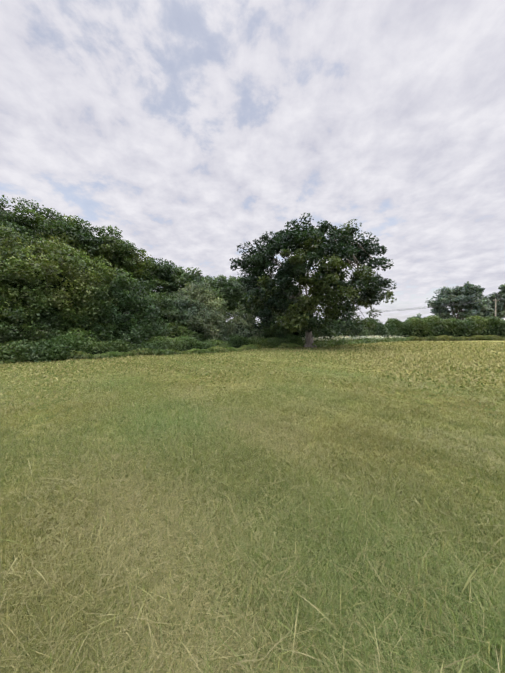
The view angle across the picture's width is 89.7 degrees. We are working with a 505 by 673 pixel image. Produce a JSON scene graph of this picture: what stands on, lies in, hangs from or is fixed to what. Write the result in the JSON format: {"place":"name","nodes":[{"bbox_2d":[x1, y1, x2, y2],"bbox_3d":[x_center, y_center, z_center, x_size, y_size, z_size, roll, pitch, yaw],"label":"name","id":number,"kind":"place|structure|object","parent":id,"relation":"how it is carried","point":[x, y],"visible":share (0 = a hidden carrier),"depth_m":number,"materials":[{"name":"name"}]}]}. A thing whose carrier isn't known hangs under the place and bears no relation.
{"place":"outdoors","nodes":[
{"label":"outdoors","id":0,"kind":"place"},
{"bbox_2d":[0,340,504,672],"bbox_3d":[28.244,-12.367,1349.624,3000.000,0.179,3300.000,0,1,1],"label":"field ground","id":1,"kind":"structure","parent":0,"point":[308,426],"depth_m":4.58,"materials":[{"name":"green plant"}]},
{"bbox_2d":[0,217,56,252],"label":"tree","id":2,"kind":"object","parent":1,"relation":"on","point":[21,230],"visible":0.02,"depth_m":21.98,"materials":[{"name":"green plant"}]},
{"bbox_2d":[0,286,82,353],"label":"bush","id":3,"kind":"object","parent":1,"relation":"on","point":[15,327],"visible":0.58,"depth_m":15.87,"materials":[{"name":"green plant"}]},
{"bbox_2d":[0,225,119,333],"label":"tree","id":4,"kind":"object","parent":1,"relation":"on","point":[34,274],"visible":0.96,"depth_m":17.70,"materials":[{"name":"green plant"}]},
{"bbox_2d":[0,195,121,265],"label":"tree","id":5,"kind":"object","parent":1,"relation":"on","point":[40,222],"visible":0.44,"depth_m":24.45,"materials":[{"name":"green plant"}]},
{"bbox_2d":[42,297,124,338],"bbox_3d":[-13.643,-0.930,20.005,7.384,4.896,5.410,0,1,1],"label":"dark bush wood","id":6,"kind":"object","parent":1,"relation":"on","point":[68,325],"visible":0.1,"depth_m":19.10,"materials":[{"name":"green plant"}]},
{"bbox_2d":[30,215,152,293],"bbox_3d":[-18.241,-6.091,29.944,11.234,14.965,14.068,0,1,35],"label":"tree","id":7,"kind":"object","parent":1,"relation":"on","point":[118,247],"visible":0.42,"depth_m":27.95,"materials":[{"name":"green plant"}]},
{"bbox_2d":[55,269,173,347],"bbox_3d":[-11.492,-2.389,21.468,9.715,7.791,9.273,0,1,1],"label":"dark bush wood","id":8,"kind":"object","parent":1,"relation":"on","point":[138,319],"visible":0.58,"depth_m":20.73,"materials":[{"name":"green plant"}]},
{"bbox_2d":[108,252,177,298],"bbox_3d":[-15.997,-4.963,33.456,13.098,12.812,10.674,0,1,-27],"label":"tree","id":9,"kind":"object","parent":1,"relation":"on","point":[153,281],"visible":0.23,"depth_m":32.79,"materials":[{"name":"green plant"}]},
{"bbox_2d":[0,333,313,362],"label":"bramble hedge","id":10,"kind":"object","parent":1,"relation":"on","point":[63,345],"visible":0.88,"depth_m":17.97,"materials":[{"name":"green plant"}]},
{"bbox_2d":[140,290,192,331],"bbox_3d":[-9.383,-1.684,26.866,6.597,6.404,7.089,0,1,1],"label":"tree","id":11,"kind":"object","parent":1,"relation":"on","point":[171,307],"visible":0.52,"depth_m":26.02,"materials":[{"name":"green plant"}]},
{"bbox_2d":[38,322,299,341],"bbox_3d":[-6.265,0.030,27.024,39.863,2.967,4.143,-1,1,-43],"label":"bramble hedge","id":12,"kind":"object","parent":1,"relation":"on","point":[178,331],"visible":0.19,"depth_m":25.72,"materials":[{"name":"green plant"}]},
{"bbox_2d":[0,342,343,363],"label":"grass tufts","id":13,"kind":"object","parent":1,"relation":"on","point":[76,354],"visible":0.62,"depth_m":18.96,"materials":[{"name":"green plant"}]},
{"bbox_2d":[144,260,219,307],"bbox_3d":[-12.669,-5.359,40.935,15.522,13.384,12.515,0,1,1],"label":"tree","id":14,"kind":"object","parent":1,"relation":"on","point":[182,276],"visible":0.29,"depth_m":37.31,"materials":[{"name":"green plant"}]},
{"bbox_2d":[168,279,238,340],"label":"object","id":15,"kind":"object","parent":1,"relation":"on","point":[198,300],"visible":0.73,"depth_m":27.51,"materials":[{"name":"green plant"}]},
{"bbox_2d":[180,275,249,314],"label":"tree","id":16,"kind":"object","parent":1,"relation":"on","point":[229,290],"visible":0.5,"depth_m":42.01,"materials":[{"name":"green plant"}]},
{"bbox_2d":[225,304,264,340],"bbox_3d":[-1.302,-1.290,30.392,5.614,5.487,4.876,0,1,1],"label":"bush","id":17,"kind":"object","parent":1,"relation":"on","point":[245,323],"visible":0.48,"depth_m":30.02,"materials":[{"name":"green plant"}]},
{"bbox_2d":[223,276,274,318],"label":"tree","id":18,"kind":"object","parent":1,"relation":"on","point":[239,279],"visible":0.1,"depth_m":45.99,"materials":[{"name":"green plant"}]},
{"bbox_2d":[0,340,504,411],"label":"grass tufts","id":19,"kind":"object","parent":1,"relation":"on","point":[393,353],"visible":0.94,"depth_m":13.31,"materials":[{"name":"green plant"}]},
{"bbox_2d":[257,313,288,338],"bbox_3d":[2.495,-1.357,35.670,5.469,5.661,6.526,-1,1,-43],"label":"bush wood","id":20,"kind":"object","parent":1,"relation":"on","point":[280,330],"visible":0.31,"depth_m":34.16,"materials":[{"name":"green plant"}]},
{"bbox_2d":[229,213,396,347],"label":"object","id":21,"kind":"object","parent":1,"relation":"on","point":[291,270],"visible":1,"depth_m":26.29,"materials":[{"name":"green plant"}]},
{"bbox_2d":[280,311,404,341],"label":"hedge","id":22,"kind":"object","parent":1,"relation":"on","point":[382,329],"visible":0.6,"depth_m":44.67,"materials":[{"name":"green plant"}]},
{"bbox_2d":[298,335,414,346],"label":"white flower umbels","id":23,"kind":"object","parent":1,"relation":"on","point":[349,340],"visible":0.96,"depth_m":39.09,"materials":[{"name":"green plant"}]},
{"bbox_2d":[405,313,427,320],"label":"tree","id":24,"kind":"object","parent":1,"relation":"on","point":[418,316],"visible":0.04,"depth_m":113.69,"materials":[{"name":"green plant"}]},
{"bbox_2d":[354,298,504,315],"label":"utility pole","id":25,"kind":"object","parent":1,"relation":"on","point":[495,300],"visible":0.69,"depth_m":70.97,"materials":[{"name":"grey wood"}]},
{"bbox_2d":[385,315,504,340],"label":"hedge","id":26,"kind":"object","parent":1,"relation":"on","point":[436,325],"visible":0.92,"depth_m":61.60,"materials":[{"name":"green plant"}]},
{"bbox_2d":[408,335,504,340],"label":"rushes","id":27,"kind":"object","parent":1,"relation":"on","point":[464,338],"visible":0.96,"depth_m":58.58,"materials":[{"name":"green plant"}]},
{"bbox_2d":[425,281,494,319],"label":"tree","id":28,"kind":"object","parent":1,"relation":"on","point":[466,293],"visible":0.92,"depth_m":77.53,"materials":[{"name":"green plant"}]},
{"bbox_2d":[485,283,504,317],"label":"tree","id":29,"kind":"object","parent":1,"relation":"on","point":[500,305],"visible":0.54,"depth_m":82.06,"materials":[{"name":"green plant"}]},
{"bbox_2d":[0,0,504,323],"label":"sky","id":30,"kind":"structure","parent":0,"point":[195,130],"materials":[{"name":"white"}]}
]}

